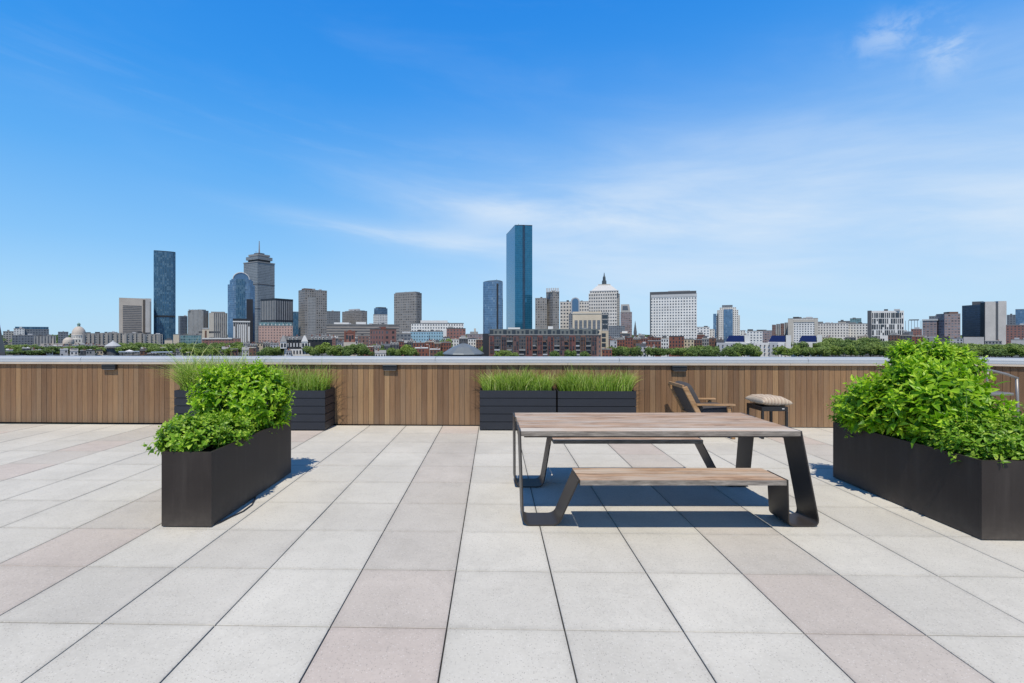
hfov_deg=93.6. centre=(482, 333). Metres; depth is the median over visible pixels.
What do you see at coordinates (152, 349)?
tree
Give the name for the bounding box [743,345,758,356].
tree
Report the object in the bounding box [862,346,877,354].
tree
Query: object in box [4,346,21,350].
tree
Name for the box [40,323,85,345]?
domed church
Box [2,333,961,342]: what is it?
treeline
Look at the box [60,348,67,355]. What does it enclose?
row house
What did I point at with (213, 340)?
brick building
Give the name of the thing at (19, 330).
office block
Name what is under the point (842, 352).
tree
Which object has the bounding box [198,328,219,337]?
stone building
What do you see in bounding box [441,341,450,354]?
row house
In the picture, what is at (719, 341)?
row house
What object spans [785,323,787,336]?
apartment block
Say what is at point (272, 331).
apartment block
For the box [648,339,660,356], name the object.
row house
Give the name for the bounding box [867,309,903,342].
modern block
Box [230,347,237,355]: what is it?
row house
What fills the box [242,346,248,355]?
row house
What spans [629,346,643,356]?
tree
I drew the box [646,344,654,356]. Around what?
row house
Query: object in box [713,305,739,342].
apartment tower
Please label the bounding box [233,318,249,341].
office block
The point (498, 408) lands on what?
slatted planter
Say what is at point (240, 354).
ground
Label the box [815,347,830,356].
tree
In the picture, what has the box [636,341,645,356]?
row house
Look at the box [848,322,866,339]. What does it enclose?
stone building
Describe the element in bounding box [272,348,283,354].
tree
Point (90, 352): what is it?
row house
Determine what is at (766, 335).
housing block
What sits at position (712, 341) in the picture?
row house
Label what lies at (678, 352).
tree
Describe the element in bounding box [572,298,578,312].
arched window
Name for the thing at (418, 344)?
row house
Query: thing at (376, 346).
row house
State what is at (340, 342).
row house
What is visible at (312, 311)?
apartment tower
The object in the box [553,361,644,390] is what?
ornamental grass
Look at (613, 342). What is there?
row house
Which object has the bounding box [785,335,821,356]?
housing block
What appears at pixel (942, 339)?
row house
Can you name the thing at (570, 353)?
tree
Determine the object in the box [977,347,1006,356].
tree
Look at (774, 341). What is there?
housing block
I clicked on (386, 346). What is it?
row house
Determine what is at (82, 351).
row house
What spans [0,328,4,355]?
church steeple
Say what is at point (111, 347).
pavilion
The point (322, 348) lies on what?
tree
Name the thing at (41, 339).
office block
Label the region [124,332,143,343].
concrete block
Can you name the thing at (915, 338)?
row house
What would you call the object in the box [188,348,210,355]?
tree
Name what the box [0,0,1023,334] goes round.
sky
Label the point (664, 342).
row house
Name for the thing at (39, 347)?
tree
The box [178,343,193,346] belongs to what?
tree
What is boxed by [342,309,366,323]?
office block
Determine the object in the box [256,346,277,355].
tree
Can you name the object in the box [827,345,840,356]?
tree
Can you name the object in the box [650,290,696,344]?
office tower
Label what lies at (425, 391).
parapet wall
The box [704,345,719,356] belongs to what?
tree
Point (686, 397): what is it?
lounge chair
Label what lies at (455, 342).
row house
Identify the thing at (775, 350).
tree
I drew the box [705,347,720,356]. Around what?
tree
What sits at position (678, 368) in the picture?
wall light
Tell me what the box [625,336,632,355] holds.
row house
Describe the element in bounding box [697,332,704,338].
row house
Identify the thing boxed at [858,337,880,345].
tree
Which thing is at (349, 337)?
brick church
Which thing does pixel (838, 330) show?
stone building
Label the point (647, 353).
tree
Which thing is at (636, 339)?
row house
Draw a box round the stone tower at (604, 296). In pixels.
[589,273,624,337]
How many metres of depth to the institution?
640.26 m
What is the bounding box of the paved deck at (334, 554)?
[0,424,1023,682]
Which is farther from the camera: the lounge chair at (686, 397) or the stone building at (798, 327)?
the stone building at (798, 327)
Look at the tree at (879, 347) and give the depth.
408.26 m
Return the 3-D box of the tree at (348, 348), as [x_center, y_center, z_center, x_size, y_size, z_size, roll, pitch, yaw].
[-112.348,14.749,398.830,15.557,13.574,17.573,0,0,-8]
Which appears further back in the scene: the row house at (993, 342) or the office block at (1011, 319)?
the office block at (1011, 319)
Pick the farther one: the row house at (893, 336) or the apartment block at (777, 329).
the apartment block at (777, 329)
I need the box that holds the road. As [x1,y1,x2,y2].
[617,356,886,356]
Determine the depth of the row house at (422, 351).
400.16 m
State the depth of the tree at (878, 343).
434.70 m
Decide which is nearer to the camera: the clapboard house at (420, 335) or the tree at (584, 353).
the tree at (584, 353)
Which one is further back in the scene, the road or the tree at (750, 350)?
the road
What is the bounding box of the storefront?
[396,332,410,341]
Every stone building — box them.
[165,338,171,343]
[173,334,178,343]
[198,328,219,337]
[788,317,817,342]
[818,322,847,339]
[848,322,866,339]
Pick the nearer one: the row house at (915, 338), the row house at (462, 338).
the row house at (462, 338)
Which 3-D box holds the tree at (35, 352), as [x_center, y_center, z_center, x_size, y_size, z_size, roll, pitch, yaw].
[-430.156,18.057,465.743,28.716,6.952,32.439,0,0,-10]
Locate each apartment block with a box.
[258,322,292,346]
[483,326,600,356]
[710,329,714,337]
[740,330,745,335]
[772,325,775,335]
[776,324,779,335]
[780,323,783,335]
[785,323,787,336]
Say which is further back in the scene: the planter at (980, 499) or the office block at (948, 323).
the office block at (948, 323)
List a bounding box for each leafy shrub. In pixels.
[143,407,255,455]
[185,357,296,431]
[826,385,885,437]
[834,353,1022,449]
[874,335,992,376]
[917,403,1023,467]
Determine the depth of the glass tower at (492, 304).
800.95 m
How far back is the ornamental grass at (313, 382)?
7.74 m
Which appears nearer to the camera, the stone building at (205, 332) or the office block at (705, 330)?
the stone building at (205, 332)
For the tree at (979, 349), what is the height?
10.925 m
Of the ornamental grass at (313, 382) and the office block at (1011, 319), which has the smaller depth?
the ornamental grass at (313, 382)
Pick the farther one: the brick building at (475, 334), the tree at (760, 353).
the brick building at (475, 334)
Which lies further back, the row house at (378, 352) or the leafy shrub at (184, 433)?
the row house at (378, 352)
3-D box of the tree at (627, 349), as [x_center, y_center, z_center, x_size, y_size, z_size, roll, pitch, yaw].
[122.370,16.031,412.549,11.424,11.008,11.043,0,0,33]
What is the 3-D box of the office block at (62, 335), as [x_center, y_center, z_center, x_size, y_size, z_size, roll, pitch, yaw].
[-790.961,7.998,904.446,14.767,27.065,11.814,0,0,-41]
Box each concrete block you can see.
[82,332,99,344]
[100,331,122,345]
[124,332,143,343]
[143,332,162,345]
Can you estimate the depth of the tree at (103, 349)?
476.81 m
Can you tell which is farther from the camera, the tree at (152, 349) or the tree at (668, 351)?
the tree at (152, 349)
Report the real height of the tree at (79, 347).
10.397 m
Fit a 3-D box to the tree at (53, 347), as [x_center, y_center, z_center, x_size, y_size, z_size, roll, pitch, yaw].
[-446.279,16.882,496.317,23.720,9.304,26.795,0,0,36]
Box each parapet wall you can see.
[0,356,988,427]
[980,357,1023,416]
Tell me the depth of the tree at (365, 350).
397.68 m
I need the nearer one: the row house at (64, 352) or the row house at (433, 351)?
the row house at (433, 351)
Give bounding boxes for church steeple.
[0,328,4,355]
[633,322,636,336]
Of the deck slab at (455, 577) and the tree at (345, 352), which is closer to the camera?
the deck slab at (455, 577)
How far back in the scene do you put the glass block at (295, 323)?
999.65 m
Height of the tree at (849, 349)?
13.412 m
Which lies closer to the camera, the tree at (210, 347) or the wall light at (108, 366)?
the wall light at (108, 366)
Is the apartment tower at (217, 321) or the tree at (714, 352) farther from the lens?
the apartment tower at (217, 321)
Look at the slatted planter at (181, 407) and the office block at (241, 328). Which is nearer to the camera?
the slatted planter at (181, 407)
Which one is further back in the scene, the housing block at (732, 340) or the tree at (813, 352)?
the housing block at (732, 340)
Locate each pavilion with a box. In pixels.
[104,341,120,355]
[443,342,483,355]
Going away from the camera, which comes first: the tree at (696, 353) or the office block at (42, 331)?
the tree at (696, 353)
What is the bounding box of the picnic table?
[513,413,818,526]
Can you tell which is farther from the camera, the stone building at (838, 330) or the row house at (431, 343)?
the stone building at (838, 330)
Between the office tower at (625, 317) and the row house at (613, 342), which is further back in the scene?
the office tower at (625, 317)
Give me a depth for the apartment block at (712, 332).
759.69 m
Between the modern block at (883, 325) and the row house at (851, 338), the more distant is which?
the modern block at (883, 325)
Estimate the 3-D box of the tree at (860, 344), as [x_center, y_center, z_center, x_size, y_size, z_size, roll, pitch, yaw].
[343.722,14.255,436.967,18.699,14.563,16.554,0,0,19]
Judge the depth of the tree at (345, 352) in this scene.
387.73 m
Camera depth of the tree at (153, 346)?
495.20 m
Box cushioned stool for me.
[747,403,787,438]
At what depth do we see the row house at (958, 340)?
560.00 m
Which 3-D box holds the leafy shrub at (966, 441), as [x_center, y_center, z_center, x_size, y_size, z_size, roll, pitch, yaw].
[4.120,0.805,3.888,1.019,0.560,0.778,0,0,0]
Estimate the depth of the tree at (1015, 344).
433.33 m
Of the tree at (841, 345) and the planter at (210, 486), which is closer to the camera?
the planter at (210, 486)
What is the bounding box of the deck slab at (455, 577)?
[333,425,576,682]
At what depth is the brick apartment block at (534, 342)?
359.91 m
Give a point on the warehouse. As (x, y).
(1017, 341)
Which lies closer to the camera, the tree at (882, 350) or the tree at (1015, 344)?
the tree at (882, 350)
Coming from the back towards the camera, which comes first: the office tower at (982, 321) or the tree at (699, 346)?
the office tower at (982, 321)
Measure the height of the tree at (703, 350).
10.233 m
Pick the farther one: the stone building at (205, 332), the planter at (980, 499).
the stone building at (205, 332)
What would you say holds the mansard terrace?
on the ground at (240, 354)
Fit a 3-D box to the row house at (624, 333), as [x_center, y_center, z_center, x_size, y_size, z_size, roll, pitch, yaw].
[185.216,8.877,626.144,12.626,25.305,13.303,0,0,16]
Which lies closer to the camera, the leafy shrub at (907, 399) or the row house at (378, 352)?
the leafy shrub at (907, 399)
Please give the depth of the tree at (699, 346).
414.03 m
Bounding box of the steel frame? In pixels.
[905,319,918,330]
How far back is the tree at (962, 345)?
416.42 m
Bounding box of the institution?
[411,320,463,330]
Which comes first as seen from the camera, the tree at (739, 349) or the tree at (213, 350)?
the tree at (739, 349)
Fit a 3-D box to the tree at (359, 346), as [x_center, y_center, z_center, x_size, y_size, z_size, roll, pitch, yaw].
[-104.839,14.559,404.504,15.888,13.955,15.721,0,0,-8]
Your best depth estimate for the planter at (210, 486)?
3.93 m
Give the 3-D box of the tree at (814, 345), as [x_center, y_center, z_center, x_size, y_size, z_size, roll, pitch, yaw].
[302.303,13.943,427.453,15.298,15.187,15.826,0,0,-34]
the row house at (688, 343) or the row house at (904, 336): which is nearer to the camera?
the row house at (688, 343)
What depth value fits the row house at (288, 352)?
385.19 m
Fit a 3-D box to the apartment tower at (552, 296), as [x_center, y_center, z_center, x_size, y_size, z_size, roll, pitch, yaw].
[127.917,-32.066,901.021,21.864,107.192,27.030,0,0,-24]
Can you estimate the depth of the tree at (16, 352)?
462.44 m
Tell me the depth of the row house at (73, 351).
470.73 m
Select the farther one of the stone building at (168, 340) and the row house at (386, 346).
the stone building at (168, 340)
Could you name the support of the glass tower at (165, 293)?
on the ground at (240, 354)
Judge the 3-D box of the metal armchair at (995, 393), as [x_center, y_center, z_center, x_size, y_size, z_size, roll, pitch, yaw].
[7.098,1.004,7.020,0.898,1.055,0.596,0,0,0]
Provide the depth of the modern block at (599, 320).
638.79 m
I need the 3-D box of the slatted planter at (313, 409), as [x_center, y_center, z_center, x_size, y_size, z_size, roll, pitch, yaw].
[-3.094,1.212,7.830,1.207,0.635,0.484,0,0,1]
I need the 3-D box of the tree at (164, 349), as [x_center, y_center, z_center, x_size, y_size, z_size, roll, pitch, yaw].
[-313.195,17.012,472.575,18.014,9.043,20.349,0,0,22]
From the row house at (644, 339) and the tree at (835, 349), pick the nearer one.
the tree at (835, 349)
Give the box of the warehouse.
[1011,338,1023,344]
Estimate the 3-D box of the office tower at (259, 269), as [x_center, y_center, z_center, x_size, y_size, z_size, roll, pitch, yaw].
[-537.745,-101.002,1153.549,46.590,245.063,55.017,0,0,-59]
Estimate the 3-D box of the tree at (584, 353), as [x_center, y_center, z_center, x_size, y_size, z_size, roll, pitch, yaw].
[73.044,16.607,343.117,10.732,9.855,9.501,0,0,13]
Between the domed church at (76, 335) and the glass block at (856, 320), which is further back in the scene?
the glass block at (856, 320)
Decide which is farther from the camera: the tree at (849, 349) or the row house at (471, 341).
the row house at (471, 341)
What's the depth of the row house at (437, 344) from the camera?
430.08 m
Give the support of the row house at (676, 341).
on the road
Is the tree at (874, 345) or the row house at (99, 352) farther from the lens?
the row house at (99, 352)
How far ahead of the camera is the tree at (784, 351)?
387.61 m
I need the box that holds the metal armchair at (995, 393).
[976,369,1019,416]
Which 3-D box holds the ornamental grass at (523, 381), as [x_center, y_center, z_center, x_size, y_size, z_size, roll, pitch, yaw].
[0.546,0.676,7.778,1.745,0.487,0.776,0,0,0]
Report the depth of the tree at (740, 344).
398.90 m
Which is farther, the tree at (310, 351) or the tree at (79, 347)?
the tree at (79, 347)
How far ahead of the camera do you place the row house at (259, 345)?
500.20 m
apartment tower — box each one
[178,315,186,341]
[188,309,208,342]
[209,312,226,337]
[298,288,326,335]
[394,292,421,332]
[535,297,546,328]
[546,288,558,328]
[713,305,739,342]
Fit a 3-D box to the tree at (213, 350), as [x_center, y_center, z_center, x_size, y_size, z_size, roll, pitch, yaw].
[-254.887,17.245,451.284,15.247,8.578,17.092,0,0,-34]
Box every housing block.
[717,335,753,356]
[746,329,762,342]
[754,335,790,356]
[762,330,771,342]
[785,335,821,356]
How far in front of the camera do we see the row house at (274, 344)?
500.62 m
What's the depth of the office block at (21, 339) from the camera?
779.60 m
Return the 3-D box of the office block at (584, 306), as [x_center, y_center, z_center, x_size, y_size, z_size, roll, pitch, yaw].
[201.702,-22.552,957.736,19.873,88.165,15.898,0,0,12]
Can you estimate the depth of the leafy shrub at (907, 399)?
4.18 m
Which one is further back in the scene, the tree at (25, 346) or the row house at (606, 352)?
the tree at (25, 346)
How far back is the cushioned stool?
7.00 m
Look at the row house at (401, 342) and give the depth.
455.16 m
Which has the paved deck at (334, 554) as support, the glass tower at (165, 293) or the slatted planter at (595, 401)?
the slatted planter at (595, 401)
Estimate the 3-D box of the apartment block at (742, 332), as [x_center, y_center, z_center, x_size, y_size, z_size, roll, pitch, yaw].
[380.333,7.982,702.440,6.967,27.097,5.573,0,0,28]
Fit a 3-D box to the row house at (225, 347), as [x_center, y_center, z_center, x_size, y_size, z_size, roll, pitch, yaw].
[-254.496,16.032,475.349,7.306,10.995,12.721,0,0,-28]
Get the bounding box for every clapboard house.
[410,330,428,341]
[429,330,442,341]
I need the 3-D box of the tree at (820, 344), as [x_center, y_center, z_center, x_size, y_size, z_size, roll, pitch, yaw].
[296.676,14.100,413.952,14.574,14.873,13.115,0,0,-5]
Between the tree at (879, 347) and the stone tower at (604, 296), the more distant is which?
the stone tower at (604, 296)
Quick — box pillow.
[745,394,792,405]
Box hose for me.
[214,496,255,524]
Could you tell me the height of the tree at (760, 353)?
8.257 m
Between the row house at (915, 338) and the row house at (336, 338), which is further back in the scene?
the row house at (915, 338)
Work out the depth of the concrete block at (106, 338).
724.70 m
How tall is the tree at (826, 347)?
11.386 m
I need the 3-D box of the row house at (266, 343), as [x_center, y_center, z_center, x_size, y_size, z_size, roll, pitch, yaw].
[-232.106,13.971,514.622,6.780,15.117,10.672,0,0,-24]
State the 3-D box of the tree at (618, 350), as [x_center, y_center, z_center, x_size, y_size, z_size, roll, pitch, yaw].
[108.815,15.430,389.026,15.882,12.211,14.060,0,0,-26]
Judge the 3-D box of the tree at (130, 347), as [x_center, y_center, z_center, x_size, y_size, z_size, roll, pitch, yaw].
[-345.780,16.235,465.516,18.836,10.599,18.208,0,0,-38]
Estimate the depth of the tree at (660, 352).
383.37 m
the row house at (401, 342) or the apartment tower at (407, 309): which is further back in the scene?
the apartment tower at (407, 309)
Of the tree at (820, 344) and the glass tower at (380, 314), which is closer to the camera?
the tree at (820, 344)
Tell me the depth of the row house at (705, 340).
480.15 m
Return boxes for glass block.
[180,333,200,343]
[293,312,297,335]
[850,318,860,322]
[1015,309,1023,324]
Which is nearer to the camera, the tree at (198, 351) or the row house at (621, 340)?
the tree at (198, 351)
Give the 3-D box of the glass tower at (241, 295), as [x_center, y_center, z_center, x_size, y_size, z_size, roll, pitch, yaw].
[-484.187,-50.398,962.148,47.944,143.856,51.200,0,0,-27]
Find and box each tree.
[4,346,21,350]
[5,344,28,354]
[5,350,37,354]
[26,349,59,354]
[28,346,55,350]
[43,346,60,354]
[75,345,97,349]
[96,347,106,352]
[115,345,137,355]
[133,343,148,347]
[140,345,159,351]
[145,346,166,355]
[155,347,175,355]
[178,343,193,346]
[179,347,193,353]
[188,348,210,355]
[196,343,207,348]
[204,345,221,355]
[206,348,220,354]
[221,345,244,353]
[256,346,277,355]
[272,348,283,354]
[303,346,320,355]
[315,342,330,354]
[326,345,342,355]
[331,348,341,355]
[341,349,353,355]
[342,344,356,354]
[350,343,366,353]
[356,346,374,355]
[387,348,401,355]
[400,344,410,354]
[407,347,418,355]
[434,351,443,355]
[494,350,503,355]
[504,350,511,355]
[549,350,560,355]
[564,349,576,355]
[579,351,591,356]
[611,346,628,356]
[622,346,629,356]
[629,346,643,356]
[644,347,657,356]
[648,348,666,356]
[661,348,672,356]
[671,347,691,356]
[688,348,705,356]
[694,348,711,356]
[695,345,705,349]
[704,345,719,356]
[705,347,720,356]
[719,346,736,356]
[732,342,753,352]
[733,345,748,355]
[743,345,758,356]
[751,351,762,356]
[771,347,778,356]
[778,346,792,356]
[791,341,808,347]
[791,345,801,354]
[793,347,815,355]
[802,347,822,356]
[812,341,829,347]
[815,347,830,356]
[817,342,838,356]
[822,337,835,355]
[822,346,831,356]
[824,338,851,343]
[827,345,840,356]
[835,342,854,356]
[835,347,850,356]
[842,344,858,355]
[853,342,865,356]
[856,345,868,356]
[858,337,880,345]
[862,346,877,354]
[865,341,882,345]
[866,343,877,356]
[873,345,882,356]
[880,346,888,354]
[958,344,979,347]
[961,348,982,355]
[971,347,987,356]
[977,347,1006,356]
[980,344,1003,355]
[1003,347,1023,357]
[1005,343,1022,356]
[1007,346,1023,357]
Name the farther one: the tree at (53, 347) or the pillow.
the tree at (53, 347)
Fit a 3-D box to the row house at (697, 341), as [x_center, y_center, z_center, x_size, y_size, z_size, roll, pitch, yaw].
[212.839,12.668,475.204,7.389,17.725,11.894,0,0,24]
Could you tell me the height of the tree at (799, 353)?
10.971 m
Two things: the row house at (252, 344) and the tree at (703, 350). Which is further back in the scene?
the row house at (252, 344)
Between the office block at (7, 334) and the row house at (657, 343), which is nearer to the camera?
the row house at (657, 343)
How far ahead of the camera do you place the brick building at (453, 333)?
519.90 m
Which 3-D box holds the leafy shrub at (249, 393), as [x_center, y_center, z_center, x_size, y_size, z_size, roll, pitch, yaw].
[-2.427,0.665,4.960,0.910,0.868,1.018,0,0,28]
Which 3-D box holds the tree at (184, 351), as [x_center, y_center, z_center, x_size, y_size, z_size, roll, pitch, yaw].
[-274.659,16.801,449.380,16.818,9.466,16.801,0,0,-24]
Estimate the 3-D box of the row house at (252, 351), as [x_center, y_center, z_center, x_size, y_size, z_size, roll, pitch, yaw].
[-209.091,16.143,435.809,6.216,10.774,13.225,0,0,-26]
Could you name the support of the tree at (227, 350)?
on the ground at (240, 354)
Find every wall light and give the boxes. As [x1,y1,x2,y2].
[101,364,116,369]
[383,365,396,369]
[671,366,686,370]
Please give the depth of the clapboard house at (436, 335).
530.06 m
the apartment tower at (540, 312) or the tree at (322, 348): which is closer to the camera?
the tree at (322, 348)
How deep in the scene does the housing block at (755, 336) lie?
560.00 m
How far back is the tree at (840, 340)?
458.57 m
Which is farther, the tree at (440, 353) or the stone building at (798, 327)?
the stone building at (798, 327)
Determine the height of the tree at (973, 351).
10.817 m
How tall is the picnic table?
0.745 m
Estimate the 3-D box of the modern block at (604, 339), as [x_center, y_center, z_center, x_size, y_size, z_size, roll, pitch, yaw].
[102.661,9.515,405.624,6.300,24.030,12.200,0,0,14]
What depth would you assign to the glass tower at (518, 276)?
968.66 m
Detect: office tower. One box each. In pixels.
[119,298,150,343]
[243,241,274,342]
[620,304,631,336]
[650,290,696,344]
[962,301,1006,344]
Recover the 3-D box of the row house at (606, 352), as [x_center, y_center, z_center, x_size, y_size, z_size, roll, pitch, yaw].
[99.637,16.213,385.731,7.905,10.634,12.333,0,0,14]
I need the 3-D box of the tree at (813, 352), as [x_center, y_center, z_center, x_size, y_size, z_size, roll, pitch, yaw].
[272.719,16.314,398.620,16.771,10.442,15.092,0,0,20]
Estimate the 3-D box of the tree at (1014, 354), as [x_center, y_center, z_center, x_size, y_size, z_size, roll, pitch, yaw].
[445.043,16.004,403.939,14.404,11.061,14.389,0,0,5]
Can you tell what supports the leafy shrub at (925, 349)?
in the planter at (980, 499)
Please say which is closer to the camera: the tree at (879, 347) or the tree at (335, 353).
the tree at (335, 353)
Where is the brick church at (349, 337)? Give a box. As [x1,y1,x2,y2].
[344,330,356,355]
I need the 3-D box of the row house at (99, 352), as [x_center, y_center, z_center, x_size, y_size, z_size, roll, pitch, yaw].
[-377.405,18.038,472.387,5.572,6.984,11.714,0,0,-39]
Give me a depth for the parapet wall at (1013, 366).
7.62 m
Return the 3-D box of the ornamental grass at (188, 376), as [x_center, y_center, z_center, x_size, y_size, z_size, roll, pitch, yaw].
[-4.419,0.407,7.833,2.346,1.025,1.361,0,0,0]
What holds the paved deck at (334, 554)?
on the deck slab at (455, 577)
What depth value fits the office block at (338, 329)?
698.15 m
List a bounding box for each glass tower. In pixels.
[154,250,175,343]
[228,272,254,342]
[373,307,387,323]
[483,279,502,333]
[506,224,531,328]
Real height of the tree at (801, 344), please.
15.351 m
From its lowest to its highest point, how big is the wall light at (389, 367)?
0.086 m
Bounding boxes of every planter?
[162,419,290,526]
[174,389,232,416]
[266,387,334,430]
[480,388,555,429]
[555,389,635,412]
[833,422,1023,539]
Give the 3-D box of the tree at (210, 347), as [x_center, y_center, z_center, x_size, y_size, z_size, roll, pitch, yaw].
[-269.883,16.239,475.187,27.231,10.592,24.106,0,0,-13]
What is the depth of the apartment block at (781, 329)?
740.27 m
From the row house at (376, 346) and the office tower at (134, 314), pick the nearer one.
the row house at (376, 346)
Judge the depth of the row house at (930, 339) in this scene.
559.71 m
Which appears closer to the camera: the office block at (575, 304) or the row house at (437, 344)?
the row house at (437, 344)
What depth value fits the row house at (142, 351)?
476.62 m
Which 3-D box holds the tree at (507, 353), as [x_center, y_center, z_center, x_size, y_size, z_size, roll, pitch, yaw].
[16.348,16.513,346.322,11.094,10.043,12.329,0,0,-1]
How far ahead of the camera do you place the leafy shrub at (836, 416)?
5.05 m
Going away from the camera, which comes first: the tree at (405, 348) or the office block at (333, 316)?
the tree at (405, 348)
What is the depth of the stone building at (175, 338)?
639.64 m
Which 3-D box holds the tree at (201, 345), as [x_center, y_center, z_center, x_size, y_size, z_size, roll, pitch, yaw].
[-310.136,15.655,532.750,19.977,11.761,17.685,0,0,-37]
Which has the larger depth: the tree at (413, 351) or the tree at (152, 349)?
the tree at (152, 349)
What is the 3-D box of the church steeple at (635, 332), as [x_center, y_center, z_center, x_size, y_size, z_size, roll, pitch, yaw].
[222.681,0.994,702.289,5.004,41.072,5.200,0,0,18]
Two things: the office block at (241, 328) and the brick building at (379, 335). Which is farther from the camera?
the office block at (241, 328)
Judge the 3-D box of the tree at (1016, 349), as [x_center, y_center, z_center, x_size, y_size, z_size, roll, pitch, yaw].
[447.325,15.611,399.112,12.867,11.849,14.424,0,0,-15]
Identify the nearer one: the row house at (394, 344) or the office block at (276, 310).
the row house at (394, 344)
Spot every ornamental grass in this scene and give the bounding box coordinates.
[137,341,267,389]
[238,353,339,390]
[467,366,563,390]
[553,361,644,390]
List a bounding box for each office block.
[3,330,13,345]
[12,334,35,345]
[14,327,24,334]
[15,327,48,335]
[34,334,55,345]
[58,331,67,344]
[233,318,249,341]
[261,298,292,324]
[326,322,399,344]
[327,310,339,323]
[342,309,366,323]
[560,300,570,328]
[571,297,579,313]
[580,301,588,311]
[697,326,709,337]
[922,319,937,336]
[936,312,959,337]
[1007,314,1015,324]
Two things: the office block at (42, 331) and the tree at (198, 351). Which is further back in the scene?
the office block at (42, 331)
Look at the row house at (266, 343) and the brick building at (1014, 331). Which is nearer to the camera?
the row house at (266, 343)
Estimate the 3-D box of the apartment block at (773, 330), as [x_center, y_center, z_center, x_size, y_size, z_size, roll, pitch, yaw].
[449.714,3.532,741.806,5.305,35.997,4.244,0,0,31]
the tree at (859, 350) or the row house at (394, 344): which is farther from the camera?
the row house at (394, 344)
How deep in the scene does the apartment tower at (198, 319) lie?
967.05 m
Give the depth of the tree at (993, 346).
410.03 m
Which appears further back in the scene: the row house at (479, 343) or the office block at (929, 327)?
the office block at (929, 327)
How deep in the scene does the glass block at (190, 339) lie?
660.49 m
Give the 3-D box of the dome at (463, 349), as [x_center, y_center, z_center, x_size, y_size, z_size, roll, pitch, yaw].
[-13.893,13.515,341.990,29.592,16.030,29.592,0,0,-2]
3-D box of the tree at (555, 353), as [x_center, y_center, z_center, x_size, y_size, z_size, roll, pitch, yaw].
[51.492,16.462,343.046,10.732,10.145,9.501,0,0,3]
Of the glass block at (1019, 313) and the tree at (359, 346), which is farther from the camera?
the glass block at (1019, 313)
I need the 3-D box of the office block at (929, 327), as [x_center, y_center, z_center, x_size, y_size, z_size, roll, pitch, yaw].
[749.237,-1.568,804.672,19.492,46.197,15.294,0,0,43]
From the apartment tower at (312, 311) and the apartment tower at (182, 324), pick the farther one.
the apartment tower at (182, 324)
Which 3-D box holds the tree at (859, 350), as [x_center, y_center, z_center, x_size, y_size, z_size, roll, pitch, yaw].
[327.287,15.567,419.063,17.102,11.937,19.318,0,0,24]
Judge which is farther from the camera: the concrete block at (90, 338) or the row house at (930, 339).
the concrete block at (90, 338)
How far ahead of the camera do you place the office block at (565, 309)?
950.50 m
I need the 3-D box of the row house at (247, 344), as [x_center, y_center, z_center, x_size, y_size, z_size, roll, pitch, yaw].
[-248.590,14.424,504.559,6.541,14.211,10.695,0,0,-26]
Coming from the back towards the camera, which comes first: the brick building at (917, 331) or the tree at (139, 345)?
the brick building at (917, 331)
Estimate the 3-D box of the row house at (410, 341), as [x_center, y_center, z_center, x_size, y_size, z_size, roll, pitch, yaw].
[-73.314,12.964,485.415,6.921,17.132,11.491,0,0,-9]
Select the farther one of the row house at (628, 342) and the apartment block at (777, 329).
the apartment block at (777, 329)
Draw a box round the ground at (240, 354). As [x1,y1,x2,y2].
[0,335,1023,424]
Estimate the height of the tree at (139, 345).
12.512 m
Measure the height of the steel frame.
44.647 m
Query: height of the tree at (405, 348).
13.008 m
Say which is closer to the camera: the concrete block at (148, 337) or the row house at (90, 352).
the row house at (90, 352)
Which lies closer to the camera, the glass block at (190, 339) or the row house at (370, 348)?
the row house at (370, 348)
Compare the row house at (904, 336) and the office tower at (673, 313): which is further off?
the office tower at (673, 313)
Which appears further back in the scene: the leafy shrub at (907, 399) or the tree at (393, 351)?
the tree at (393, 351)
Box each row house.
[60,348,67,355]
[70,347,77,355]
[80,349,85,355]
[86,349,94,355]
[96,349,102,354]
[140,347,146,355]
[176,347,182,354]
[222,345,229,355]
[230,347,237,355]
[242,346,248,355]
[243,341,249,346]
[249,346,256,355]
[250,342,256,352]
[257,341,262,352]
[263,340,269,348]
[270,341,278,347]
[286,348,290,355]
[331,335,337,345]
[337,339,343,346]
[364,345,372,355]
[372,343,380,355]
[375,348,385,355]
[381,342,389,355]
[390,340,398,355]
[397,339,403,355]
[407,338,413,355]
[413,341,424,355]
[415,346,427,355]
[425,340,433,355]
[430,347,439,355]
[434,340,440,350]
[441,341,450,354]
[452,338,458,346]
[459,335,467,343]
[468,337,475,346]
[476,337,482,348]
[602,348,611,356]
[610,339,616,356]
[617,335,624,355]
[620,331,629,336]
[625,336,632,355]
[633,336,640,346]
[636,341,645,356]
[641,336,647,346]
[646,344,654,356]
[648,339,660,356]
[661,336,668,356]
[669,335,683,356]
[684,338,693,356]
[694,338,701,345]
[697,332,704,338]
[702,336,708,345]
[709,336,715,346]
[716,338,723,346]
[845,336,855,339]
[888,333,899,341]
[900,333,911,341]
[912,335,923,343]
[924,336,935,342]
[936,336,949,343]
[950,337,962,344]
[985,340,1001,344]
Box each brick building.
[202,337,240,345]
[358,334,368,345]
[370,327,395,345]
[443,327,465,338]
[467,328,482,338]
[911,327,921,335]
[1006,324,1023,343]
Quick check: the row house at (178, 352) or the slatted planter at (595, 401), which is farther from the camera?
the row house at (178, 352)
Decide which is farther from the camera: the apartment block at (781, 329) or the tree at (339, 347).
the apartment block at (781, 329)
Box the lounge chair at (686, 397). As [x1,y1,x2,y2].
[667,381,735,438]
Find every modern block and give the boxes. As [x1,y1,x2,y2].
[569,311,608,347]
[601,331,607,356]
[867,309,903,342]
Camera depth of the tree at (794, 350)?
401.19 m
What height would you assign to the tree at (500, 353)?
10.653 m
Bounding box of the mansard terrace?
[280,335,331,355]

